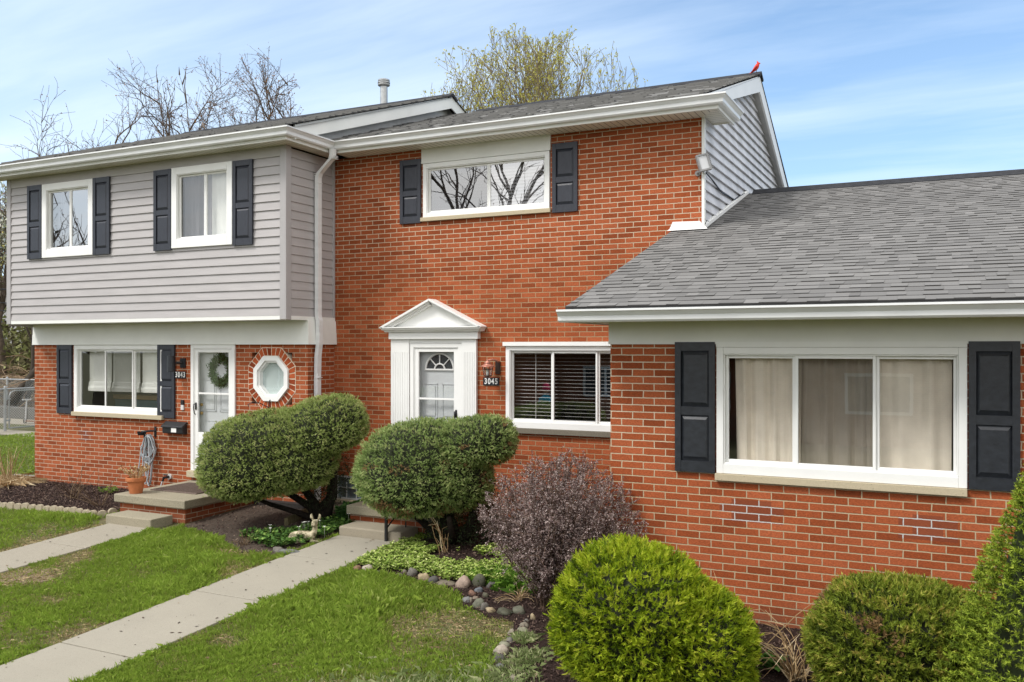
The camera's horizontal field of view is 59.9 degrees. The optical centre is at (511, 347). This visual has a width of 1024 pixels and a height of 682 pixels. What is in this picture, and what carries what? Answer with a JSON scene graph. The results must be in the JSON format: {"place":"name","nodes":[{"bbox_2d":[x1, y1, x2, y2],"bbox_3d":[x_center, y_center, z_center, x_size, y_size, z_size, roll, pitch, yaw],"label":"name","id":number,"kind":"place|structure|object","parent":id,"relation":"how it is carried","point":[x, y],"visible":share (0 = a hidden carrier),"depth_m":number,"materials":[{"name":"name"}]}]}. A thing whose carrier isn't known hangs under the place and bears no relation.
{"place":"outdoors","nodes":[
{"label":"outdoors","id":0,"kind":"place"},
{"bbox_2d":[0,181,6,391],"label":"tree","id":1,"kind":"object","parent":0,"point":[3,221],"visible":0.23,"depth_m":42.57,"materials":[{"name":"plant"}]},
{"bbox_2d":[0,429,34,436],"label":"concrete path","id":2,"kind":"structure","parent":0,"point":[7,432],"depth_m":24.30,"materials":[{"name":"concrete"}]},
{"bbox_2d":[0,418,34,424],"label":"concrete path","id":3,"kind":"structure","parent":0,"point":[18,421],"depth_m":27.92,"materials":[{"name":"concrete"}]},
{"bbox_2d":[22,399,34,422],"bbox_3d":[-14.689,1.968,27.131,0.679,0.763,0.280,0,0,26],"label":"kick scooter","id":4,"kind":"object","parent":3,"relation":"on","point":[26,413],"visible":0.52,"depth_m":27.21,"materials":[{"name":"grey metal"}]},
{"bbox_2d":[0,523,145,573],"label":"sidewalk","id":5,"kind":"structure","parent":0,"point":[24,556],"depth_m":11.01,"materials":[{"name":"concrete"}]},
{"bbox_2d":[0,535,393,681],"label":"sidewalk","id":6,"kind":"structure","parent":0,"point":[84,654],"depth_m":8.27,"materials":[{"name":"concrete"}]},
{"bbox_2d":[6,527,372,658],"bbox_3d":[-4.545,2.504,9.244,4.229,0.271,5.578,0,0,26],"label":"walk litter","id":7,"kind":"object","parent":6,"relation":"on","point":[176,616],"visible":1,"depth_m":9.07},
{"bbox_2d":[384,511,405,540],"bbox_3d":[-0.972,1.790,11.596,0.055,1.217,1.850,0,0,39],"label":"handrail","id":8,"kind":"object","parent":6,"relation":"on","point":[386,525],"visible":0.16,"depth_m":10.88,"materials":[{"name":"black metal"}]},
{"bbox_2d":[0,389,513,681],"bbox_3d":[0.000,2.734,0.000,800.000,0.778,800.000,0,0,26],"label":"lawn ground","id":9,"kind":"structure","parent":0,"point":[102,520],"depth_m":8.07,"materials":[{"name":"plant"}]},
{"bbox_2d":[6,502,14,509],"bbox_3d":[-7.467,2.394,13.251,0.124,0.180,0.056,0,0,20],"label":"edging block","id":10,"kind":"object","parent":9,"relation":"on","point":[9,505],"depth_m":13.22,"materials":[{"name":"concrete"}]},
{"bbox_2d":[0,281,29,371],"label":"tree","id":11,"kind":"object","parent":9,"relation":"on","point":[8,324],"depth_m":60.10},
{"bbox_2d":[0,295,31,395],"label":"thicket","id":12,"kind":"object","parent":9,"relation":"on","point":[16,346],"visible":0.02,"depth_m":44.43,"materials":[{"name":"green plant"}]},
{"bbox_2d":[0,351,34,407],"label":"bramble thicket","id":13,"kind":"object","parent":9,"relation":"on","point":[11,376],"visible":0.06,"depth_m":33.94,"materials":[{"name":"plant"}]},
{"bbox_2d":[0,432,34,474],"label":"grass","id":14,"kind":"structure","parent":9,"relation":"on","point":[14,445],"depth_m":19.88,"materials":[{"name":"plant"}]},
{"bbox_2d":[0,386,34,430],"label":"chain link fence","id":15,"kind":"object","parent":9,"relation":"on","point":[4,402],"visible":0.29,"depth_m":24.93,"materials":[{"name":"metal"}]},
{"bbox_2d":[6,389,34,428],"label":"fence gate","id":16,"kind":"structure","parent":15,"relation":"attached to","point":[9,420],"depth_m":24.91,"materials":[{"name":"metal"}]},
{"bbox_2d":[0,228,34,406],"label":"leaning tree","id":17,"kind":"object","parent":9,"relation":"on","point":[32,366],"visible":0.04,"depth_m":32.94,"materials":[{"name":"brown plant"}]},
{"bbox_2d":[0,405,34,419],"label":"retaining wall","id":18,"kind":"structure","parent":9,"relation":"on","point":[15,412],"depth_m":29.08,"materials":[{"name":"concrete"}]},
{"bbox_2d":[0,377,34,406],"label":"chain link fence","id":19,"kind":"object","parent":9,"relation":"on","point":[7,381],"visible":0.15,"depth_m":31.02,"materials":[{"name":"metal"}]},
{"bbox_2d":[14,503,21,510],"bbox_3d":[-7.333,2.406,13.206,0.124,0.180,0.056,2,2,19],"label":"edging block","id":20,"kind":"object","parent":9,"relation":"on","point":[17,506],"depth_m":13.18,"materials":[{"name":"concrete"}]},
{"bbox_2d":[6,367,34,405],"bbox_3d":[-13.823,-1.529,30.448,5.199,7.958,6.513,0,0,-44],"label":"leaning tree","id":21,"kind":"object","parent":9,"relation":"on","point":[31,374],"depth_m":30.84,"materials":[{"name":"brown plant"}]},
{"bbox_2d":[21,503,29,509],"bbox_3d":[-7.200,2.393,13.161,0.124,0.180,0.056,-1,-1,19],"label":"edging block","id":22,"kind":"object","parent":9,"relation":"on","point":[25,505],"depth_m":13.14,"materials":[{"name":"concrete"}]},
{"bbox_2d":[0,567,54,585],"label":"bare soil patch","id":23,"kind":"object","parent":9,"relation":"on","point":[16,575],"visible":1,"depth_m":9.77,"materials":[{"name":"soil"}]},
{"bbox_2d":[35,504,43,511],"bbox_3d":[-6.935,2.399,13.064,0.124,0.180,0.056,-1,-2,22],"label":"edging block","id":24,"kind":"object","parent":9,"relation":"on","point":[39,507],"depth_m":13.04,"materials":[{"name":"concrete"}]},
{"bbox_2d":[49,505,57,511],"bbox_3d":[-6.675,2.397,12.958,0.124,0.180,0.056,-1,-1,22],"label":"edging block","id":25,"kind":"object","parent":9,"relation":"on","point":[53,507],"depth_m":12.93,"materials":[{"name":"concrete"}]},
{"bbox_2d":[0,481,127,511],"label":"mulch bed","id":26,"kind":"object","parent":9,"relation":"on","point":[46,504],"visible":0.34,"depth_m":14.12,"materials":[{"name":"soil"}]},
{"bbox_2d":[0,445,46,488],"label":"ornamental grass","id":27,"kind":"object","parent":26,"relation":"on","point":[7,479],"depth_m":15.32,"materials":[{"name":"plant"}]},
{"bbox_2d":[49,462,93,498],"bbox_3d":[-6.838,2.092,13.835,0.536,0.585,0.709,0,0,-16],"label":"bare rose bush","id":28,"kind":"object","parent":26,"relation":"on","point":[73,496],"visible":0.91,"depth_m":13.92,"materials":[{"name":"plant"}]},
{"bbox_2d":[61,467,120,507],"bbox_3d":[-6.247,2.086,13.142,0.856,0.621,0.854,0,0,-22],"label":"bare rose bush","id":29,"kind":"object","parent":26,"relation":"on","point":[96,503],"visible":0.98,"depth_m":13.22,"materials":[{"name":"plant"}]},
{"bbox_2d":[98,486,118,492],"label":"weed","id":30,"kind":"object","parent":26,"relation":"on","point":[111,489],"visible":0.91,"depth_m":14.18,"materials":[{"name":"green plant"}]},
{"bbox_2d":[0,77,129,264],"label":"bare tree","id":31,"kind":"object","parent":9,"relation":"on","point":[38,154],"visible":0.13,"depth_m":34.70,"materials":[{"name":"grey plant"}]},
{"bbox_2d":[98,510,106,517],"bbox_3d":[-5.814,2.404,12.624,0.124,0.180,0.056,-2,0,-22],"label":"edging block","id":32,"kind":"object","parent":9,"relation":"on","point":[102,512],"depth_m":12.60,"materials":[{"name":"concrete"}]},
{"bbox_2d":[108,508,117,513],"bbox_3d":[-5.712,2.391,12.718,0.124,0.180,0.056,-2,0,-43],"label":"edging block","id":33,"kind":"object","parent":9,"relation":"on","point":[112,510],"depth_m":12.69,"materials":[{"name":"concrete"}]},
{"bbox_2d":[80,51,184,148],"bbox_3d":[-15.846,-4.835,37.172,4.659,14.771,4.364,0,0,26],"label":"bare tree","id":34,"kind":"object","parent":9,"relation":"on","point":[162,122],"visible":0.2,"depth_m":37.15,"materials":[{"name":"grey plant"}]},
{"bbox_2d":[106,510,172,528],"bbox_3d":[-5.091,2.416,12.144,0.860,0.258,0.378,0,0,26],"label":"concrete step","id":35,"kind":"object","parent":9,"relation":"on","point":[138,519],"visible":0.54,"depth_m":12.01,"materials":[{"name":"concrete"}]},
{"bbox_2d":[84,79,230,147],"bbox_3d":[-14.477,-4.388,37.719,5.756,13.877,6.074,0,0,26],"label":"bare tree","id":36,"kind":"object","parent":9,"relation":"on","point":[136,114],"visible":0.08,"depth_m":36.84,"materials":[{"name":"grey plant"}]},
{"bbox_2d":[0,93,465,523],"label":"townhouse","id":37,"kind":"structure","parent":9,"relation":"on","point":[131,266],"depth_m":13.78,"materials":[{"name":"brick"}]},
{"bbox_2d":[42,179,92,257],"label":"window","id":38,"kind":"structure","parent":37,"relation":"in","point":[67,207],"depth_m":14.71,"materials":[{"name":"glass"}]},
{"bbox_2d":[74,345,161,414],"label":"window","id":39,"kind":"structure","parent":37,"relation":"in","point":[120,379],"depth_m":14.95,"materials":[{"name":"white plastic"}]},
{"bbox_2d":[118,463,149,493],"bbox_3d":[-5.383,1.873,12.664,0.405,0.420,0.385,0,0,-15],"label":"flower pot","id":40,"kind":"object","parent":37,"relation":"on","point":[135,481],"visible":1,"depth_m":12.62,"materials":[{"name":"ceramic"}]},
{"bbox_2d":[137,426,156,437],"bbox_3d":[-5.862,1.362,14.263,0.289,0.174,0.109,0,0,-29],"label":"hose hanger","id":41,"kind":"object","parent":37,"relation":"attached to","point":[145,431],"visible":1,"depth_m":14.23,"materials":[{"name":"black metal"}]},
{"bbox_2d":[138,434,162,485],"bbox_3d":[-5.791,1.859,14.200,0.568,0.931,0.187,0,0,26],"label":"garden hose","id":42,"kind":"object","parent":41,"relation":"hanging from","point":[147,444],"visible":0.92,"depth_m":14.24,"materials":[{"name":"rubber"}]},
{"bbox_2d":[162,474,171,481],"bbox_3d":[-5.484,2.071,14.113,0.111,0.117,0.116,0,0,26],"label":"spigot","id":43,"kind":"object","parent":37,"relation":"attached to","point":[168,476],"visible":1,"depth_m":14.10,"materials":[{"name":"black metal"}]},
{"bbox_2d":[161,421,187,433],"bbox_3d":[-5.333,1.276,14.037,0.460,0.196,0.120,0,0,26],"label":"mailbox","id":44,"kind":"object","parent":37,"relation":"attached to","point":[172,427],"visible":1,"depth_m":13.99,"materials":[{"name":"black metal"}]},
{"bbox_2d":[167,356,185,371],"bbox_3d":[-5.276,0.260,13.971,0.273,0.250,0.119,0,0,-34],"label":"wall lamp","id":45,"kind":"object","parent":37,"relation":"attached to","point":[171,363],"visible":1,"depth_m":13.90,"materials":[{"name":"black metal"}]},
{"bbox_2d":[150,482,205,493],"bbox_3d":[-4.697,2.074,13.094,0.910,0.017,0.750,0,0,26],"label":"doormat","id":46,"kind":"object","parent":37,"relation":"on","point":[190,488],"visible":0.64,"depth_m":12.99,"materials":[{"name":"fabric"}]},
{"bbox_2d":[175,371,185,378],"bbox_3d":[-5.237,0.439,14.046,0.224,0.112,0.015,0,0,26],"label":"house number","id":47,"kind":"object","parent":37,"relation":"attached to","point":[180,374],"visible":1,"depth_m":14.04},
{"bbox_2d":[171,161,231,248],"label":"window","id":48,"kind":"structure","parent":37,"relation":"in","point":[201,195],"depth_m":13.31,"materials":[{"name":"white plastic"}]},
{"bbox_2d":[191,345,235,469],"bbox_3d":[-4.609,0.943,13.756,0.908,1.965,0.164,0,0,26],"label":"door","id":49,"kind":"structure","parent":37,"relation":"in","point":[196,436],"depth_m":13.88,"materials":[{"name":"white plastic"}]},
{"bbox_2d":[206,353,228,388],"bbox_3d":[-4.524,0.365,13.790,0.575,0.638,0.168,0,0,26],"label":"wreath","id":50,"kind":"object","parent":49,"relation":"attached to","point":[219,358],"visible":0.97,"depth_m":13.78,"materials":[{"name":"green plant"}]},
{"bbox_2d":[199,352,228,431],"bbox_3d":[-4.569,0.943,13.839,0.848,1.965,0.080,0,0,26],"label":"inner door","id":51,"kind":"structure","parent":37,"relation":"in","point":[212,408],"depth_m":13.91,"materials":[{"name":"white metal"}]},
{"bbox_2d":[253,356,288,400],"bbox_3d":[-3.563,0.467,13.269,0.653,0.670,0.135,0,0,26],"label":"octagon window","id":52,"kind":"structure","parent":37,"relation":"in","point":[270,374],"depth_m":13.29,"materials":[{"name":"white plastic"}]},
{"bbox_2d":[378,78,389,103],"bbox_3d":[-2.429,-4.525,16.854,0.236,1.100,0.232,0,0,26],"label":"vent pipe","id":53,"kind":"object","parent":37,"relation":"attached to","point":[383,84],"visible":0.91,"depth_m":16.79,"materials":[{"name":"metal"}]},
{"bbox_2d":[171,42,301,130],"bbox_3d":[-12.068,-5.482,39.943,6.463,16.064,6.308,0,0,-20],"label":"bare tree","id":54,"kind":"object","parent":9,"relation":"on","point":[270,99],"visible":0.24,"depth_m":39.20,"materials":[{"name":"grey plant"}]},
{"bbox_2d":[0,513,511,681],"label":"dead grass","id":55,"kind":"structure","parent":9,"relation":"on","point":[233,571],"depth_m":8.14,"materials":[{"name":"plant"}]},
{"bbox_2d":[187,502,342,554],"bbox_3d":[-3.099,2.384,12.109,2.384,0.103,2.867,0,0,26],"label":"dirt bed","id":56,"kind":"object","parent":9,"relation":"on","point":[210,520],"visible":0.43,"depth_m":12.00,"materials":[{"name":"soil"}]},
{"bbox_2d":[231,529,257,546],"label":"dead leaves","id":57,"kind":"object","parent":56,"relation":"on","point":[244,541],"visible":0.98,"depth_m":10.89,"materials":[{"name":"plant"}]},
{"bbox_2d":[273,547,282,552],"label":"stone","id":58,"kind":"object","parent":56,"relation":"on","point":[276,549],"visible":0.6,"depth_m":10.50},
{"bbox_2d":[254,499,304,508],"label":"dirt curb","id":59,"kind":"structure","parent":56,"relation":"on","point":[295,505],"depth_m":12.99,"materials":[{"name":"concrete"}]},
{"bbox_2d":[191,392,370,520],"bbox_3d":[-3.054,1.530,11.844,2.314,1.901,1.593,0,0,-12],"label":"juniper shrub","id":60,"kind":"object","parent":56,"relation":"on","point":[291,452],"visible":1,"depth_m":11.33,"materials":[{"name":"green plant"}]},
{"bbox_2d":[279,549,299,553],"bbox_3d":[-2.615,2.424,10.477,0.277,0.089,0.109,0,0,3],"label":"stone","id":61,"kind":"object","parent":56,"relation":"on","point":[285,550],"visible":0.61,"depth_m":10.46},
{"bbox_2d":[239,513,354,546],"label":"leafy plants","id":62,"kind":"object","parent":56,"relation":"on","point":[336,522],"visible":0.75,"depth_m":11.20,"materials":[{"name":"green plant"}]},
{"bbox_2d":[284,508,309,525],"bbox_3d":[-2.905,2.323,12.273,0.060,0.171,0.881,0,0,14],"label":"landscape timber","id":63,"kind":"object","parent":56,"relation":"on","point":[290,519],"visible":0.44,"depth_m":11.96,"materials":[{"name":"wood"}]},
{"bbox_2d":[288,514,321,543],"bbox_3d":[-2.563,2.235,10.964,0.421,0.356,0.206,0,0,10],"label":"fawn statue","id":64,"kind":"object","parent":56,"relation":"on","point":[312,533],"visible":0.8,"depth_m":10.94,"materials":[{"name":"stone"}]},
{"bbox_2d":[269,513,349,537],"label":"white flowers","id":65,"kind":"object","parent":56,"relation":"on","point":[316,519],"visible":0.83,"depth_m":11.14,"materials":[{"name":"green plant"}]},
{"bbox_2d":[332,498,362,520],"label":"leafy plants","id":66,"kind":"object","parent":56,"relation":"on","point":[340,510],"visible":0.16,"depth_m":11.89,"materials":[{"name":"green plant"}]},
{"bbox_2d":[339,521,417,541],"bbox_3d":[-1.684,2.402,11.220,0.930,0.285,0.408,0,0,26],"label":"concrete step","id":67,"kind":"object","parent":9,"relation":"on","point":[368,530],"visible":0.47,"depth_m":11.09,"materials":[{"name":"concrete"}]},
{"bbox_2d":[294,628,560,681],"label":"plants","id":68,"kind":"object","parent":9,"relation":"on","point":[524,653],"depth_m":6.90,"materials":[{"name":"plant"}]},
{"bbox_2d":[420,23,647,112],"bbox_3d":[0.777,-4.791,34.007,8.900,14.678,8.990,0,0,-18],"label":"leafing tree","id":69,"kind":"object","parent":9,"relation":"on","point":[538,66],"visible":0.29,"depth_m":32.64,"materials":[{"name":"green plant"}]},
{"bbox_2d":[331,71,788,534],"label":"townhouse","id":70,"kind":"structure","parent":9,"relation":"on","point":[467,245],"depth_m":12.35,"materials":[{"name":"brick"}]},
{"bbox_2d":[337,476,360,499],"bbox_3d":[-2.295,2.115,13.325,0.785,0.350,0.054,0,0,26],"label":"basement window","id":71,"kind":"structure","parent":70,"relation":"in","point":[350,494],"depth_m":13.40,"materials":[{"name":"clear glass"}]},
{"bbox_2d":[410,343,461,420],"bbox_3d":[-1.074,0.945,12.708,0.861,2.000,0.164,0,0,26],"label":"door","id":72,"kind":"structure","parent":70,"relation":"in","point":[415,348],"depth_m":12.73,"materials":[{"name":"white plastic"}]},
{"bbox_2d":[420,352,453,423],"bbox_3d":[-1.031,0.945,12.796,0.801,2.000,0.067,0,0,26],"label":"inner door","id":73,"kind":"structure","parent":70,"relation":"in","point":[436,368],"depth_m":12.80,"materials":[{"name":"white wood"}]},
{"bbox_2d":[423,151,550,216],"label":"window","id":74,"kind":"structure","parent":70,"relation":"in","point":[514,182],"depth_m":12.50,"materials":[{"name":"glass"}]},
{"bbox_2d":[481,359,499,376],"bbox_3d":[-0.311,0.285,12.174,0.210,0.256,0.268,0,0,26],"label":"wall lantern","id":75,"kind":"object","parent":70,"relation":"attached to","point":[496,366],"depth_m":12.13,"materials":[{"name":"orange metal"}]},
{"bbox_2d":[483,377,498,385],"bbox_3d":[-0.288,0.475,12.303,0.250,0.110,0.015,0,0,26],"label":"house number","id":76,"kind":"object","parent":70,"relation":"attached to","point":[490,381],"visible":1,"depth_m":12.30,"materials":[{"name":"metal"}]},
{"bbox_2d":[506,346,609,431],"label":"window","id":77,"kind":"structure","parent":70,"relation":"in","point":[548,387],"depth_m":13.39,"materials":[{"name":"glass"}]},
{"bbox_2d":[695,153,712,175],"bbox_3d":[2.347,-2.251,10.918,0.242,0.262,0.175,0,0,26],"label":"floodlight","id":78,"kind":"object","parent":70,"relation":"attached to","point":[703,160],"visible":1,"depth_m":10.88,"materials":[{"name":"grey metal"}]},
{"bbox_2d":[706,172,744,199],"bbox_3d":[2.912,-2.165,12.065,0.025,0.237,2.383,0,0,26],"label":"cable","id":79,"kind":"object","parent":70,"relation":"attached to","point":[720,190],"visible":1,"depth_m":11.75,"materials":[{"name":"black metal"}]},
{"bbox_2d":[750,61,759,72],"bbox_3d":[3.730,-4.297,13.649,0.149,0.197,0.088,0,0,-16],"label":"cardinal","id":80,"kind":"object","parent":70,"relation":"on","point":[756,67],"visible":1,"depth_m":13.63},
{"bbox_2d":[358,517,815,681],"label":"mulch bed","id":81,"kind":"object","parent":9,"relation":"on","point":[796,632],"visible":0.16,"depth_m":8.03,"materials":[{"name":"soil"}]},
{"bbox_2d":[0,480,814,681],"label":"mulch chips","id":82,"kind":"object","parent":81,"relation":"on","point":[29,488],"visible":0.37,"depth_m":12.42,"materials":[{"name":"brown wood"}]},
{"bbox_2d":[407,567,417,575],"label":"stone","id":83,"kind":"object","parent":81,"relation":"on","point":[412,572],"visible":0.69,"depth_m":9.48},
{"bbox_2d":[418,573,429,579],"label":"stone","id":84,"kind":"object","parent":81,"relation":"on","point":[423,576],"visible":0.61,"depth_m":9.30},
{"bbox_2d":[428,576,438,582],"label":"stone","id":85,"kind":"object","parent":81,"relation":"on","point":[434,579],"visible":0.64,"depth_m":9.21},
{"bbox_2d":[349,412,520,547],"bbox_3d":[-0.948,1.643,10.828,2.053,1.719,1.452,0,0,-8],"label":"juniper shrub","id":86,"kind":"object","parent":81,"relation":"on","point":[416,468],"visible":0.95,"depth_m":10.36,"materials":[{"name":"green plant"}]},
{"bbox_2d":[430,517,448,553],"bbox_3d":[-0.838,2.192,10.332,0.238,0.430,0.151,0,0,-26],"label":"dead plant","id":87,"kind":"object","parent":81,"relation":"on","point":[443,543],"visible":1,"depth_m":10.35,"materials":[{"name":"plant"}]},
{"bbox_2d":[434,579,455,585],"bbox_3d":[-0.692,2.445,9.205,0.279,0.055,0.203,0,0,26],"label":"stone","id":88,"kind":"object","parent":81,"relation":"on","point":[448,583],"visible":0.7,"depth_m":9.15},
{"bbox_2d":[356,536,536,584],"bbox_3d":[-0.430,2.355,9.837,2.510,0.148,1.344,0,0,26],"label":"ground cover","id":89,"kind":"object","parent":81,"relation":"on","point":[459,568],"visible":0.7,"depth_m":9.80,"materials":[{"name":"green plant"}]},
{"bbox_2d":[455,575,470,587],"bbox_3d":[-0.500,2.422,9.080,0.185,0.179,0.125,0,0,26],"label":"stone","id":90,"kind":"object","parent":81,"relation":"on","point":[463,581],"visible":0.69,"depth_m":9.03,"materials":[{"name":"stone"}]},
{"bbox_2d":[471,573,485,586],"bbox_3d":[-0.341,2.413,9.088,0.162,0.193,0.099,0,0,26],"label":"stone","id":91,"kind":"object","parent":81,"relation":"on","point":[481,582],"visible":0.64,"depth_m":9.05,"materials":[{"name":"stone"}]},
{"bbox_2d":[472,598,484,607],"bbox_3d":[-0.317,2.453,8.450,0.134,0.142,0.096,0,0,26],"label":"stone","id":92,"kind":"object","parent":81,"relation":"on","point":[477,602],"visible":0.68,"depth_m":8.42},
{"bbox_2d":[480,602,488,609],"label":"stone","id":93,"kind":"object","parent":81,"relation":"on","point":[484,605],"visible":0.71,"depth_m":8.35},
{"bbox_2d":[486,607,495,612],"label":"stone","id":94,"kind":"object","parent":81,"relation":"on","point":[488,609],"visible":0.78,"depth_m":8.29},
{"bbox_2d":[494,654,505,661],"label":"stone","id":95,"kind":"object","parent":81,"relation":"on","point":[502,656],"visible":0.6,"depth_m":7.13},
{"bbox_2d":[493,644,508,654],"bbox_3d":[-0.095,2.499,7.293,0.124,0.115,0.103,0,0,-19],"label":"stone","id":96,"kind":"object","parent":81,"relation":"on","point":[501,648],"visible":0.65,"depth_m":7.27,"materials":[{"name":"stone"}]},
{"bbox_2d":[466,563,537,594],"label":"ground cover plant","id":97,"kind":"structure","parent":81,"relation":"on","point":[507,584],"depth_m":9.02,"materials":[{"name":"plant"}]},
{"bbox_2d":[499,641,509,646],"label":"stone","id":98,"kind":"object","parent":81,"relation":"on","point":[507,644],"visible":0.53,"depth_m":7.44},
{"bbox_2d":[497,607,512,615],"bbox_3d":[-0.074,2.469,8.254,0.177,0.093,0.124,0,0,26],"label":"stone","id":99,"kind":"object","parent":81,"relation":"on","point":[504,611],"visible":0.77,"depth_m":8.23,"materials":[{"name":"stone"}]},
{"bbox_2d":[494,580,532,601],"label":"dead leaves","id":100,"kind":"object","parent":81,"relation":"on","point":[520,597],"visible":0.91,"depth_m":8.58,"materials":[{"name":"plant"}]},
{"bbox_2d":[513,605,524,613],"bbox_3d":[0.071,2.458,8.261,0.128,0.107,0.103,0,0,26],"label":"stone","id":101,"kind":"object","parent":81,"relation":"on","point":[517,609],"visible":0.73,"depth_m":8.23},
{"bbox_2d":[517,627,528,632],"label":"stone","id":102,"kind":"object","parent":81,"relation":"on","point":[522,628],"visible":0.41,"depth_m":7.75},
{"bbox_2d":[519,622,528,627],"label":"stone","id":103,"kind":"object","parent":81,"relation":"on","point":[522,624],"visible":0.56,"depth_m":7.87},
{"bbox_2d":[476,448,648,610],"bbox_3d":[0.493,1.703,8.285,1.694,1.572,1.387,0,0,26],"label":"barberry shrub","id":104,"kind":"object","parent":81,"relation":"on","point":[544,547],"visible":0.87,"depth_m":8.12,"materials":[{"name":"purple plant"}]},
{"bbox_2d":[542,533,763,681],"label":"arborvitae globe","id":105,"kind":"object","parent":81,"relation":"on","point":[621,609],"visible":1,"depth_m":6.09,"materials":[{"name":"green plant"}]},
{"bbox_2d":[713,570,816,666],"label":"dry stalks","id":106,"kind":"object","parent":81,"relation":"on","point":[781,629],"visible":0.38,"depth_m":6.90,"materials":[{"name":"plant"}]},
{"bbox_2d":[757,650,787,671],"bbox_3d":[1.973,2.396,6.800,0.253,0.131,0.272,0,0,26],"label":"weed","id":107,"kind":"object","parent":81,"relation":"on","point":[770,663],"visible":0.72,"depth_m":6.78,"materials":[{"name":"green plant"}]},
{"bbox_2d":[749,608,811,681],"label":"dry stalks","id":108,"kind":"object","parent":81,"relation":"on","point":[791,674],"visible":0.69,"depth_m":6.67,"materials":[{"name":"plant"}]},
{"bbox_2d":[799,567,989,681],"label":"arborvitae globe","id":109,"kind":"object","parent":81,"relation":"on","point":[885,626],"visible":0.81,"depth_m":6.05,"materials":[{"name":"green plant"}]},
{"bbox_2d":[934,471,1023,681],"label":"spruce tree","id":110,"kind":"object","parent":81,"relation":"on","point":[1001,659],"visible":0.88,"depth_m":5.55,"materials":[{"name":"green plant"}]},
{"bbox_2d":[556,169,1023,628],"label":"ranch unit","id":111,"kind":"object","parent":9,"relation":"on","point":[815,390],"visible":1,"depth_m":7.80,"materials":[{"name":"brick"}]},
{"bbox_2d":[716,347,966,488],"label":"window","id":112,"kind":"structure","parent":111,"relation":"in","point":[888,415],"depth_m":7.65,"materials":[{"name":"white plastic"}]},
{"bbox_2d":[0,0,1023,274],"label":"sky","id":113,"kind":"structure","parent":0,"point":[855,90],"materials":[{"name":"blue"}]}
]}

